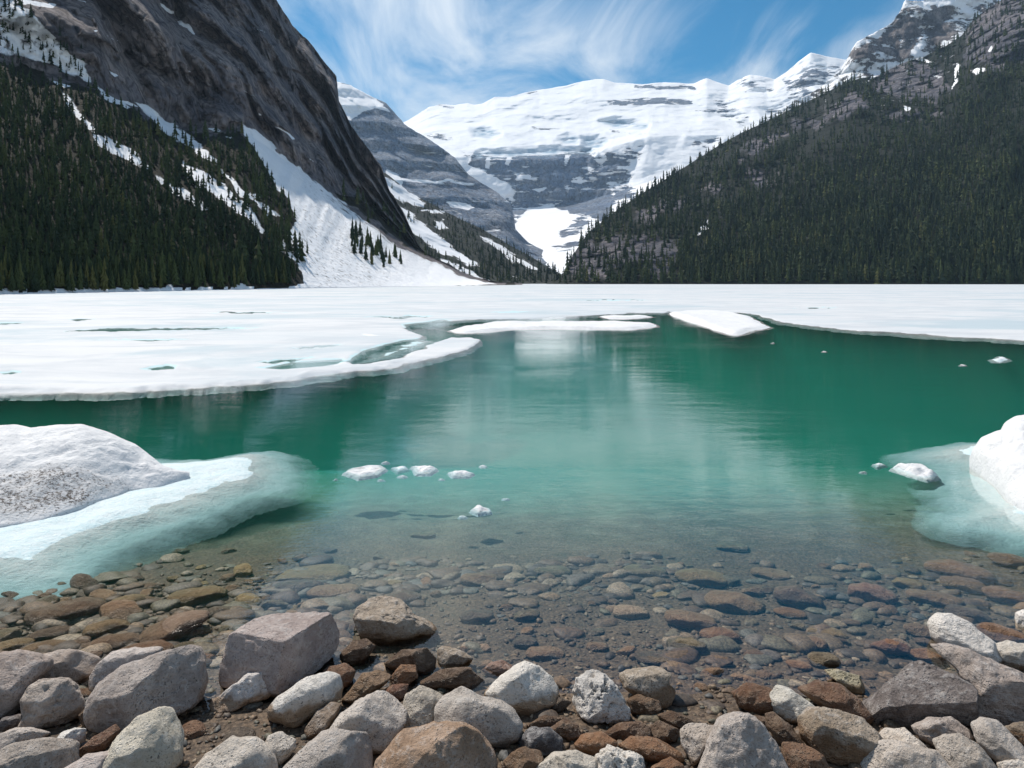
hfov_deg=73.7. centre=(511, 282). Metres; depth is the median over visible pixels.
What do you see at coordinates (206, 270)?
spruce tree
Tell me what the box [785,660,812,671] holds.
stone
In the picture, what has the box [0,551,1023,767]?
gravel
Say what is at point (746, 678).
cobble
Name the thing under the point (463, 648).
cobble
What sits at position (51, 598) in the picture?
cobble
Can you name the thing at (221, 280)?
spruce tree
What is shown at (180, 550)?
cobble
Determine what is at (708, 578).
stone
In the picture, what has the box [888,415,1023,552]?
snow drift
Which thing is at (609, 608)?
cobble
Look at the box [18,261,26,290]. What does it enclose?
spruce tree
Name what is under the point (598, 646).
stone
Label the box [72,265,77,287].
spruce tree
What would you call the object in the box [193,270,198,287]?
spruce tree
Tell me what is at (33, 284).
spruce tree
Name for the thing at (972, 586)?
stone
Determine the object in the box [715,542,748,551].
stone
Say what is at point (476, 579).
stone
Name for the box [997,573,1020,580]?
cobble
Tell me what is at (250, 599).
cobble
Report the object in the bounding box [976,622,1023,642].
stone
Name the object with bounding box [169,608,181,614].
cobble
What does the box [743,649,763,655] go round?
cobble
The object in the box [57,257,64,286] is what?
spruce tree
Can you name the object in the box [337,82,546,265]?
banded mountain
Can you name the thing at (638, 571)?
stone
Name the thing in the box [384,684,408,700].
rock
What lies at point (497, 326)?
ice floe
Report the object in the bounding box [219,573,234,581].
cobble
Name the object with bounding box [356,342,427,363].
ice floe
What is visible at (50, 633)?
stone
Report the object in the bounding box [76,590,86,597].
cobble
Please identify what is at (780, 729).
rock
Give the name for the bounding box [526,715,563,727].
rock
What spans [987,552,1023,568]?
stone
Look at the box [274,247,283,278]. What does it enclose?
spruce tree
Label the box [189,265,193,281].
spruce tree
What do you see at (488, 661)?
cobble
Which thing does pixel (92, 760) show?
boulder
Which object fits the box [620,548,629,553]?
cobble
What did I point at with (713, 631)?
stone
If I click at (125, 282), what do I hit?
spruce tree
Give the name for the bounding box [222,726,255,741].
cobble
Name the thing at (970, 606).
cobble
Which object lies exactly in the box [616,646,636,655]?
cobble
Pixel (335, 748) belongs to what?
boulder
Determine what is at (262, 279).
spruce tree
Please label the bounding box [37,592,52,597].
cobble
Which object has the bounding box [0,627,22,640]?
cobble
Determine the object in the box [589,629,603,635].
cobble
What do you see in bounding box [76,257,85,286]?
spruce tree
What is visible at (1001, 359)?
ice floe
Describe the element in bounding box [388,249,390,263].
spruce tree
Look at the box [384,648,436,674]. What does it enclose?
rock
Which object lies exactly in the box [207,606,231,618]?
stone
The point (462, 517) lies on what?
ice fragment
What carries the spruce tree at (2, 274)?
on the mountain at (262, 72)
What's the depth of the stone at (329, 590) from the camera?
5.54 m
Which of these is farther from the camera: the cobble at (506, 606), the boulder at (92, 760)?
the cobble at (506, 606)
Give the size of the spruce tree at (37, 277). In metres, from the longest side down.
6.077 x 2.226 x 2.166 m
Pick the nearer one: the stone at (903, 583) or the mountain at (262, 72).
the stone at (903, 583)
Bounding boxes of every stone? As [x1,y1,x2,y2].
[0,637,34,650]
[21,639,65,651]
[23,597,106,627]
[29,626,69,640]
[82,619,129,637]
[88,632,139,650]
[112,594,145,601]
[121,639,173,650]
[139,610,209,642]
[167,585,227,605]
[183,625,211,637]
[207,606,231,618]
[273,564,350,580]
[274,579,317,592]
[306,583,358,597]
[385,590,421,603]
[410,531,435,537]
[459,609,493,622]
[460,572,498,585]
[512,636,536,648]
[513,609,539,620]
[525,646,564,659]
[534,565,571,576]
[586,642,608,651]
[612,605,648,618]
[623,564,667,577]
[634,651,669,666]
[664,609,717,629]
[666,636,706,652]
[674,568,727,587]
[699,626,740,641]
[704,590,765,614]
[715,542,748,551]
[750,567,793,580]
[773,585,823,608]
[773,607,806,618]
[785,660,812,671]
[807,651,841,668]
[808,627,846,638]
[808,636,826,649]
[847,582,898,604]
[892,577,925,589]
[903,623,932,639]
[905,589,964,607]
[914,637,936,646]
[923,559,996,583]
[939,576,985,594]
[944,604,991,622]
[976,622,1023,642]
[981,586,1023,604]
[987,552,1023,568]
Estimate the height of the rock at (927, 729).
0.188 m
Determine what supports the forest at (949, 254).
on the wooded mountain at (898, 76)
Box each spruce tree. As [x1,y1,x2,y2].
[0,260,5,286]
[2,257,7,282]
[6,256,9,275]
[7,267,16,291]
[14,251,25,277]
[14,263,20,290]
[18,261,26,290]
[21,266,26,288]
[23,260,28,281]
[30,270,37,291]
[34,264,40,290]
[39,266,46,290]
[47,262,55,291]
[54,265,60,285]
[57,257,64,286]
[63,254,67,269]
[64,269,71,290]
[69,261,75,285]
[71,273,76,291]
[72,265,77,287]
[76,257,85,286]
[77,265,83,289]
[83,257,89,279]
[83,261,89,286]
[89,264,96,289]
[94,267,99,289]
[98,257,109,290]
[108,267,113,288]
[111,271,115,288]
[116,271,120,285]
[117,262,121,285]
[122,268,128,289]
[127,267,131,289]
[131,263,133,281]
[132,270,138,289]
[138,263,144,285]
[143,271,148,288]
[149,260,156,280]
[149,270,152,286]
[151,263,156,286]
[156,252,167,283]
[159,267,163,285]
[165,262,170,284]
[170,260,179,285]
[178,261,183,284]
[183,250,189,270]
[184,261,191,283]
[188,251,192,266]
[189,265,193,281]
[191,256,196,282]
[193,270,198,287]
[198,265,201,285]
[200,260,204,282]
[202,254,205,269]
[205,260,207,277]
[208,267,213,283]
[211,260,215,283]
[215,259,219,281]
[216,262,225,287]
[216,263,222,286]
[224,256,230,276]
[229,268,233,286]
[232,266,236,287]
[233,256,237,278]
[236,270,239,284]
[238,254,245,281]
[242,266,247,284]
[246,256,249,273]
[249,261,255,283]
[259,262,265,285]
[268,259,272,281]
[271,264,274,283]
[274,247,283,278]
[274,268,277,282]
[286,256,292,283]
[292,261,296,278]
[349,217,354,238]
[351,238,357,253]
[358,222,361,235]
[358,238,362,253]
[363,244,368,259]
[364,226,370,245]
[368,230,372,246]
[374,241,378,255]
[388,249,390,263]
[392,243,397,257]
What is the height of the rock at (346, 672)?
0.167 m
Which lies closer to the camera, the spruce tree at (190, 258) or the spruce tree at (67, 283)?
the spruce tree at (67, 283)
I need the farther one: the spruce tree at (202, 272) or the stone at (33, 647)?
the spruce tree at (202, 272)
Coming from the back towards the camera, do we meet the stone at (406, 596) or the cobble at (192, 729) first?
the stone at (406, 596)
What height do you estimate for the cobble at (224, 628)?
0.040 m
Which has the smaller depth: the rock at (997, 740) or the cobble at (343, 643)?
the rock at (997, 740)
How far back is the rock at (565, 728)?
3.45 m
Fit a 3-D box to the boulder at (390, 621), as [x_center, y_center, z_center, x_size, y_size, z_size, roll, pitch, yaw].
[-0.813,2.380,4.787,0.605,0.346,0.450,0,0,0]
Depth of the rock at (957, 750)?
3.15 m
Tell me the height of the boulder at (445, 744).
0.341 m
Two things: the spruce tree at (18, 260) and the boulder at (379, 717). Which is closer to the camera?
the boulder at (379, 717)
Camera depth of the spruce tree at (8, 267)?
140.16 m
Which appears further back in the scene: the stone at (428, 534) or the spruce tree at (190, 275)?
the spruce tree at (190, 275)
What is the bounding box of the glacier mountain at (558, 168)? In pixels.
[403,53,846,273]
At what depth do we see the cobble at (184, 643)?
4.60 m
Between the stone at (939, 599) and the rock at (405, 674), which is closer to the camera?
the rock at (405, 674)
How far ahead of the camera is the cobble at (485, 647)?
4.59 m
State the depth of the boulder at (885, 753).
3.14 m
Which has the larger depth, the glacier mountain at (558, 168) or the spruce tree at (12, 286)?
the glacier mountain at (558, 168)
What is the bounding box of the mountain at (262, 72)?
[0,0,521,293]
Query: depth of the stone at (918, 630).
4.83 m
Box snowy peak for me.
[782,0,1000,113]
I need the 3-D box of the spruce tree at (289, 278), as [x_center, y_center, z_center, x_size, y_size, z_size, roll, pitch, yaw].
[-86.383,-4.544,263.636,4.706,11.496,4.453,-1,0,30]
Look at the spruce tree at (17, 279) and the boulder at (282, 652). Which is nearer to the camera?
the boulder at (282, 652)
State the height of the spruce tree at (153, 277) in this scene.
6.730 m
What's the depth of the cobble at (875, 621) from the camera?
5.02 m
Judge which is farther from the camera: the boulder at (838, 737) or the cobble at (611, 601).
the cobble at (611, 601)
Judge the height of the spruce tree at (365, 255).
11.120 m
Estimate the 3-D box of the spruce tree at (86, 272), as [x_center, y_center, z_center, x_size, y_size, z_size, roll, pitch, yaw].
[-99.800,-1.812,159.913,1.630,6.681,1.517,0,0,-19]
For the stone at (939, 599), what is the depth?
5.38 m
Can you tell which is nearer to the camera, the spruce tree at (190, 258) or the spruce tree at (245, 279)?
the spruce tree at (190, 258)
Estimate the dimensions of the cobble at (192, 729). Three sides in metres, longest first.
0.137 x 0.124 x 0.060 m
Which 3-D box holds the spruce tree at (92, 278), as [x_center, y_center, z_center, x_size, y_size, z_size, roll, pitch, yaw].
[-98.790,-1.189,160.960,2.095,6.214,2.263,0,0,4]
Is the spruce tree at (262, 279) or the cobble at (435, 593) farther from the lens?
the spruce tree at (262, 279)
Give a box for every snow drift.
[0,424,307,599]
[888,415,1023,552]
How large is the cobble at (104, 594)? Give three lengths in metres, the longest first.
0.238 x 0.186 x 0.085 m
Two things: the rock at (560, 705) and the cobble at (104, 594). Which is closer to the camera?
the rock at (560, 705)
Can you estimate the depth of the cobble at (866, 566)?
6.16 m
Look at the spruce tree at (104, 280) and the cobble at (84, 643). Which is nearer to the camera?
the cobble at (84, 643)
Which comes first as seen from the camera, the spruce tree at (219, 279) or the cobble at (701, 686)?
the cobble at (701, 686)
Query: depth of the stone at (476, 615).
5.05 m
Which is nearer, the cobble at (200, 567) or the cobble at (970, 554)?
the cobble at (200, 567)
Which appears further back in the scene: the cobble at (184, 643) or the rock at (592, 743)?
the cobble at (184, 643)
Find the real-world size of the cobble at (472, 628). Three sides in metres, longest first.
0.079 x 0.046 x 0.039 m
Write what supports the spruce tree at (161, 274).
on the mountain at (262, 72)
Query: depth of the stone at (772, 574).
6.01 m
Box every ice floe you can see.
[341,465,387,480]
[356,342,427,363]
[391,466,408,473]
[409,465,438,476]
[446,470,474,478]
[450,321,656,332]
[469,505,492,516]
[600,315,649,318]
[669,310,769,334]
[872,463,886,469]
[889,463,940,482]
[992,356,1007,361]
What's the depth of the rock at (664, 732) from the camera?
3.45 m
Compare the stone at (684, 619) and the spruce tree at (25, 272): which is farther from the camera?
the spruce tree at (25, 272)
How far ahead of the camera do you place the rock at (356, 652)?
4.35 m
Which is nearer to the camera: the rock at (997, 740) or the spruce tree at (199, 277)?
the rock at (997, 740)
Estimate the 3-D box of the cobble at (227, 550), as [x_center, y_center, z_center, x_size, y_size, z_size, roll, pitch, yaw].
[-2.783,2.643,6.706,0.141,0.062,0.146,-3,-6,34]
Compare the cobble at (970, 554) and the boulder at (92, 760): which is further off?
the cobble at (970, 554)
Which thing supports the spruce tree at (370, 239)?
on the mountain at (262, 72)
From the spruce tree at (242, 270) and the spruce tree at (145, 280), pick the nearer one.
the spruce tree at (145, 280)
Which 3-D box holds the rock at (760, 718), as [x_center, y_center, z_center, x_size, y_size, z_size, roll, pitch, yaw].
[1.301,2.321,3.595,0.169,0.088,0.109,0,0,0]
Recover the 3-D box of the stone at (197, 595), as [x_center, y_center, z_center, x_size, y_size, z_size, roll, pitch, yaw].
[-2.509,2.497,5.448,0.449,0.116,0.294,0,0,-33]
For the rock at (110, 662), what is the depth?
4.12 m
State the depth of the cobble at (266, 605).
5.29 m
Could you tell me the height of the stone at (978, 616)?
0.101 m
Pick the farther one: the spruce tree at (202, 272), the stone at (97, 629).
the spruce tree at (202, 272)
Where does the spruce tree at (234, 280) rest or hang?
on the mountain at (262, 72)
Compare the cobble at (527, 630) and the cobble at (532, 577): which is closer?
the cobble at (527, 630)
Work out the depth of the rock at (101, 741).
3.37 m
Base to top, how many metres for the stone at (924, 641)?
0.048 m
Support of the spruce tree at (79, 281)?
on the mountain at (262, 72)
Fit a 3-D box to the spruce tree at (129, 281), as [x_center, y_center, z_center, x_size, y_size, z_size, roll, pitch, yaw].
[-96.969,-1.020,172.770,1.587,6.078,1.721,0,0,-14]
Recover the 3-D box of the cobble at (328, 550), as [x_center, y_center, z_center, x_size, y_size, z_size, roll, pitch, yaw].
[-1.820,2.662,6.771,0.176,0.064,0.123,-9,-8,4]
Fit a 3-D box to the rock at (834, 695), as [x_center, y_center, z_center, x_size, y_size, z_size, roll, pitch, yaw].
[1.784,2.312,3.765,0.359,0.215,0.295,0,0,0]
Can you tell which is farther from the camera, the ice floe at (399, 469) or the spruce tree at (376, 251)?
the spruce tree at (376, 251)
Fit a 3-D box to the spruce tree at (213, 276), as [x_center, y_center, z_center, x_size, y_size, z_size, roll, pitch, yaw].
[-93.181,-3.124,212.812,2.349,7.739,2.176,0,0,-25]
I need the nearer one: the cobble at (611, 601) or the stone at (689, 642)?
the stone at (689, 642)
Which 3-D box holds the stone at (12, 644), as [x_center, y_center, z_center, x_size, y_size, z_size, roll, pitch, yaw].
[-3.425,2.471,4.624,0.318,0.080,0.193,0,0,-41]
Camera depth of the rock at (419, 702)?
3.56 m
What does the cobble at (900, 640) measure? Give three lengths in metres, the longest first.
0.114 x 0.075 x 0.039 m
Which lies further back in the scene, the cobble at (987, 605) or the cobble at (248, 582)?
the cobble at (248, 582)
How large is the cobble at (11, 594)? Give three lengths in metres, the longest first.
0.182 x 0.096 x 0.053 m
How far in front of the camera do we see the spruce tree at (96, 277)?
162.04 m
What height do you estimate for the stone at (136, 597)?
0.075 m
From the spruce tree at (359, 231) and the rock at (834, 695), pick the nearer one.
the rock at (834, 695)
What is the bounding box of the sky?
[277,0,923,121]
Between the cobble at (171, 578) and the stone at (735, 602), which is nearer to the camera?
the stone at (735, 602)
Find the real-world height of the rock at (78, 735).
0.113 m
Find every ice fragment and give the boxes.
[397,475,407,478]
[457,516,467,519]
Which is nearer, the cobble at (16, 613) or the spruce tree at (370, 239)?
the cobble at (16, 613)
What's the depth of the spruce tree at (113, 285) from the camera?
167.23 m
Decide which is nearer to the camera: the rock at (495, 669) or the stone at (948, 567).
the rock at (495, 669)
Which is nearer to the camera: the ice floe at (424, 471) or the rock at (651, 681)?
the rock at (651, 681)
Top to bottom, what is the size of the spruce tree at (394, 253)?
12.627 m
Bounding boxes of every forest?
[0,0,426,273]
[383,172,564,283]
[557,0,1023,283]
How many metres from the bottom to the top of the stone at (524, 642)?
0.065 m
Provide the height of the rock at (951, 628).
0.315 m
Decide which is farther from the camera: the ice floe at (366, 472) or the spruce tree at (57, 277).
the spruce tree at (57, 277)
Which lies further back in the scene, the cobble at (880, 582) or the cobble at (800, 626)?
the cobble at (880, 582)
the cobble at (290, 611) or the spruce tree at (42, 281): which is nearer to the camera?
the cobble at (290, 611)
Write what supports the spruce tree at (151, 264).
on the mountain at (262, 72)
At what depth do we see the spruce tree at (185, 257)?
204.24 m
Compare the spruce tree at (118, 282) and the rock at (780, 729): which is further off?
the spruce tree at (118, 282)
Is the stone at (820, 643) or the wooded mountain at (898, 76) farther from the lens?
the wooded mountain at (898, 76)
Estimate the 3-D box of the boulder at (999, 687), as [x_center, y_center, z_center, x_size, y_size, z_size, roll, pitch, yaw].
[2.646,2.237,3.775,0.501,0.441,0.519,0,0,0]
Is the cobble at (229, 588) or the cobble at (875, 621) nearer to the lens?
the cobble at (875, 621)
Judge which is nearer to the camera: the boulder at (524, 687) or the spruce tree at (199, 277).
the boulder at (524, 687)
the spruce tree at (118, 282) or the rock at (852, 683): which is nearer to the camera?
the rock at (852, 683)
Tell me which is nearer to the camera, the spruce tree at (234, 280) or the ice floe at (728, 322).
the ice floe at (728, 322)
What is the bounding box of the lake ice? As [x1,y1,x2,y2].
[0,284,1023,400]
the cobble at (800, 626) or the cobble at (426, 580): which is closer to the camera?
the cobble at (800, 626)
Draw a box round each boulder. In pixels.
[0,649,53,719]
[0,737,79,767]
[65,750,108,767]
[83,644,208,734]
[102,706,184,767]
[194,735,277,767]
[218,611,339,697]
[267,671,342,727]
[283,728,372,767]
[329,690,407,753]
[353,596,437,646]
[374,720,497,767]
[434,686,522,747]
[484,660,558,715]
[698,711,788,767]
[797,706,882,765]
[860,739,951,767]
[862,660,978,727]
[930,643,1023,725]
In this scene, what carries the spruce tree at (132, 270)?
on the mountain at (262, 72)
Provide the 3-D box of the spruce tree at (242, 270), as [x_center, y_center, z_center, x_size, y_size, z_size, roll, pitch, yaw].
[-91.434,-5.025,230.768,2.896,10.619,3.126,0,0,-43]
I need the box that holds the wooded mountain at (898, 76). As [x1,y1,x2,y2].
[546,0,1023,283]
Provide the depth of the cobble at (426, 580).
5.82 m
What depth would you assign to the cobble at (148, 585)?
5.64 m
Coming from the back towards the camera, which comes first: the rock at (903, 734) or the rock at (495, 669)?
the rock at (495, 669)
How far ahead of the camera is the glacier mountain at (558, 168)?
4947.82 m
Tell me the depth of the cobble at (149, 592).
5.50 m
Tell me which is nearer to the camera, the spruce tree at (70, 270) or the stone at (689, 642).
the stone at (689, 642)
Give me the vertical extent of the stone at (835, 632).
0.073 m
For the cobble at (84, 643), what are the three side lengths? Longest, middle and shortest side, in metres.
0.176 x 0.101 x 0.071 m
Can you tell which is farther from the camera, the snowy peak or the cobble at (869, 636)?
the snowy peak
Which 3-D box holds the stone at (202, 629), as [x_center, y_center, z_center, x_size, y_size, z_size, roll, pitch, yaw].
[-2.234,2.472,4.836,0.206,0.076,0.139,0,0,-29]
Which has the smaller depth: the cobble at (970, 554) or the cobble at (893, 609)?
the cobble at (893, 609)
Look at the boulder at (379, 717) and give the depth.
3.39 m
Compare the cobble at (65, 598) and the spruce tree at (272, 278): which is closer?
the cobble at (65, 598)
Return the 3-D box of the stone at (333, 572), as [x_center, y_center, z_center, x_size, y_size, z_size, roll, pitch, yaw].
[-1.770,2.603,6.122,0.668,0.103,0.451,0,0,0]
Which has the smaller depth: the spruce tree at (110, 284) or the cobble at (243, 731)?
the cobble at (243, 731)
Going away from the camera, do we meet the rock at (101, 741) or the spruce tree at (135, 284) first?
the rock at (101, 741)
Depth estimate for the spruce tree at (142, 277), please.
179.52 m
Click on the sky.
(411, 56)
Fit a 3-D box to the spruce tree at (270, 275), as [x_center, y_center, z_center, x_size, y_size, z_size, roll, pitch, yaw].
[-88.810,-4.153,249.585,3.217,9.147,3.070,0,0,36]
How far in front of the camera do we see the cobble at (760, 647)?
4.59 m
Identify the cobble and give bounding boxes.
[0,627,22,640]
[1,591,18,597]
[10,612,21,615]
[36,594,59,601]
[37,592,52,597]
[59,597,71,601]
[70,573,98,589]
[73,639,90,647]
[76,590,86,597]
[80,688,90,697]
[89,589,116,599]
[99,599,141,620]
[131,575,144,580]
[140,588,153,596]
[144,582,161,588]
[166,576,178,581]
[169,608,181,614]
[171,547,189,553]
[174,641,194,647]
[182,720,205,738]
[195,565,206,569]
[206,654,215,658]
[218,625,230,632]
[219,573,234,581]
[221,548,236,553]
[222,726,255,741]
[225,585,241,591]
[233,563,252,576]
[235,593,261,605]
[243,579,252,584]
[261,600,288,610]
[262,594,270,599]
[277,558,286,563]
[285,610,296,612]
[292,554,307,561]
[322,547,336,552]
[339,641,348,645]
[347,621,357,632]
[373,555,383,559]
[388,580,402,585]
[389,562,399,566]
[420,577,431,587]
[430,590,440,596]
[460,646,467,650]
[468,626,476,631]
[478,663,487,669]
[480,643,490,651]
[482,659,492,663]
[499,604,512,610]
[521,627,533,634]
[527,576,536,579]
[587,601,595,605]
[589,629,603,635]
[601,573,612,578]
[605,605,616,612]
[607,598,618,604]
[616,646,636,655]
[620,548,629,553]
[652,591,669,597]
[693,682,707,690]
[701,667,723,676]
[730,673,742,680]
[741,587,765,596]
[742,675,755,681]
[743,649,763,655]
[756,669,771,679]
[757,645,765,649]
[761,587,773,593]
[790,623,805,630]
[811,584,819,588]
[817,562,831,568]
[858,562,873,570]
[866,634,872,638]
[871,618,884,625]
[876,580,885,583]
[881,605,898,615]
[892,638,907,644]
[964,551,979,557]
[965,604,976,608]
[974,598,991,610]
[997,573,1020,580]
[1012,602,1023,609]
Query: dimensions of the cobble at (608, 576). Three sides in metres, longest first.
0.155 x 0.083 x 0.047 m
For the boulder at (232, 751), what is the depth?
3.16 m
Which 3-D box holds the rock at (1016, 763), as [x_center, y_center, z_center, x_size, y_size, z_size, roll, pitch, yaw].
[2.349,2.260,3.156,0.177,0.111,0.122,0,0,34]
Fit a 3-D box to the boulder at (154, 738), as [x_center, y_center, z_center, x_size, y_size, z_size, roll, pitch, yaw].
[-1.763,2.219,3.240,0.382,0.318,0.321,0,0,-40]
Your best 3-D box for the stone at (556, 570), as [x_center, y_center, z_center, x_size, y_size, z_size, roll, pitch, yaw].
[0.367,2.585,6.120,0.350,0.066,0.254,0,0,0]
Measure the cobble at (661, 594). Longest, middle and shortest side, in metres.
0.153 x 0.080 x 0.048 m
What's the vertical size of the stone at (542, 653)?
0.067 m
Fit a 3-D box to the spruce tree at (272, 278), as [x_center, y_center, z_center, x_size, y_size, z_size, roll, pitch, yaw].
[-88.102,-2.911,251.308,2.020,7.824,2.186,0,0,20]
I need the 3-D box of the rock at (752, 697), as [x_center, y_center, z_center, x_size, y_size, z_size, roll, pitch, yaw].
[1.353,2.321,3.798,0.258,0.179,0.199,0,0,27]
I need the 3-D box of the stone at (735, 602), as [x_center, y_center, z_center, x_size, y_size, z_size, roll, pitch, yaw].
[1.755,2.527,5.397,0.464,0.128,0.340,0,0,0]
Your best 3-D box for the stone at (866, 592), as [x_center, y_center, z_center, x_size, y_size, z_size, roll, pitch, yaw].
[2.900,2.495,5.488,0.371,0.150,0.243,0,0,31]
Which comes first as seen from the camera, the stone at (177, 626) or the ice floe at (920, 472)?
the stone at (177, 626)
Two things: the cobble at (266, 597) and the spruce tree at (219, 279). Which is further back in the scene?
the spruce tree at (219, 279)
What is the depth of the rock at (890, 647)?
4.53 m
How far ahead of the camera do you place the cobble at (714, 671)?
4.21 m
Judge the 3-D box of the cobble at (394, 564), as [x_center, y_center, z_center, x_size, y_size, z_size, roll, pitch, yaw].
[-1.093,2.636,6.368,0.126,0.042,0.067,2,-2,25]
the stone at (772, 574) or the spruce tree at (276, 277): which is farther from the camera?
the spruce tree at (276, 277)
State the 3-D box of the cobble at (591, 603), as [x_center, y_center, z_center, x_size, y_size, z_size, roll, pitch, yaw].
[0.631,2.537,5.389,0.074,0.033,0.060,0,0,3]
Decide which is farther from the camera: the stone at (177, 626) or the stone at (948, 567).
the stone at (948, 567)
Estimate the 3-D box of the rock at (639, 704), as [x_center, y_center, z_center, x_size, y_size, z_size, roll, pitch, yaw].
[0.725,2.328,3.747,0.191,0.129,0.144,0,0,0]
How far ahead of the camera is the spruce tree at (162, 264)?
188.28 m
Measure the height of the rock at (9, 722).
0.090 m
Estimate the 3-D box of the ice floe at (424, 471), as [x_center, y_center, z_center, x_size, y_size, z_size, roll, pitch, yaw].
[-1.144,2.405,8.784,0.398,0.075,0.398,0,0,0]
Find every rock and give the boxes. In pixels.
[0,714,21,731]
[0,727,50,748]
[18,677,84,728]
[38,649,100,683]
[57,728,85,744]
[78,710,86,728]
[79,724,120,756]
[88,646,162,691]
[89,650,102,657]
[209,672,270,712]
[265,731,295,765]
[304,701,340,738]
[322,663,355,688]
[340,638,375,665]
[341,670,391,704]
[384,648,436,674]
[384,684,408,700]
[390,664,417,684]
[402,685,442,727]
[420,667,484,690]
[437,646,472,668]
[482,660,511,677]
[503,746,543,767]
[520,726,562,756]
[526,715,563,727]
[537,750,597,767]
[550,697,571,712]
[550,717,581,740]
[572,669,630,723]
[574,731,617,754]
[595,744,644,767]
[604,721,651,740]
[618,736,683,763]
[619,666,675,709]
[626,694,661,714]
[649,720,679,743]
[651,756,683,767]
[657,711,694,729]
[680,723,712,766]
[731,682,772,713]
[754,715,768,731]
[765,711,803,744]
[770,685,814,724]
[781,741,829,767]
[798,679,873,724]
[824,669,864,694]
[869,638,910,655]
[879,727,926,747]
[908,648,944,664]
[911,716,973,747]
[927,612,1002,663]
[932,733,996,767]
[970,717,1023,762]
[996,640,1023,672]
[996,759,1023,767]
[1005,721,1023,745]
[1014,609,1023,632]
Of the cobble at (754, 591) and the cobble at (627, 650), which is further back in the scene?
the cobble at (754, 591)
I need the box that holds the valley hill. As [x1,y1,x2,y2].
[384,173,561,283]
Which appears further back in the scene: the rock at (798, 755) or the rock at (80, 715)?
the rock at (80, 715)
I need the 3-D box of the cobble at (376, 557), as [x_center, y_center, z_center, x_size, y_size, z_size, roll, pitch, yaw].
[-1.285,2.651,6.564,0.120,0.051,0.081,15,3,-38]
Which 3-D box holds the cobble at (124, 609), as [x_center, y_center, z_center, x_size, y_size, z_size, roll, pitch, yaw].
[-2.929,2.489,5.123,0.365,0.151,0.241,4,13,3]
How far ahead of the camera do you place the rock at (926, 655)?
4.45 m
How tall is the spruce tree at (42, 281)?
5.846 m
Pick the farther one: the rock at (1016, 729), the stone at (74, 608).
the stone at (74, 608)
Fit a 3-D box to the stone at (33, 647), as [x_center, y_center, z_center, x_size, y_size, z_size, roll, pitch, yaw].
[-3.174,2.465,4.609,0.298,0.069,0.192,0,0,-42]
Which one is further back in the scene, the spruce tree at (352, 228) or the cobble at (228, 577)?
the spruce tree at (352, 228)
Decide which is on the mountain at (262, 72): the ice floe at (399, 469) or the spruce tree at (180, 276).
the spruce tree at (180, 276)
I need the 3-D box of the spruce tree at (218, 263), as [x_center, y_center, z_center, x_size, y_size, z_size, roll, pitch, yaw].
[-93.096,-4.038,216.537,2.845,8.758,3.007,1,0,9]
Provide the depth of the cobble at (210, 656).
4.45 m
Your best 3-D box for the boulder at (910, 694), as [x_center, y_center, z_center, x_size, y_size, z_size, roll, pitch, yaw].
[2.219,2.288,3.747,0.577,0.392,0.392,0,0,21]
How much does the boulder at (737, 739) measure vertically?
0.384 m
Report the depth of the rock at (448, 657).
4.31 m
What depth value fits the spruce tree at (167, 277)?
190.46 m

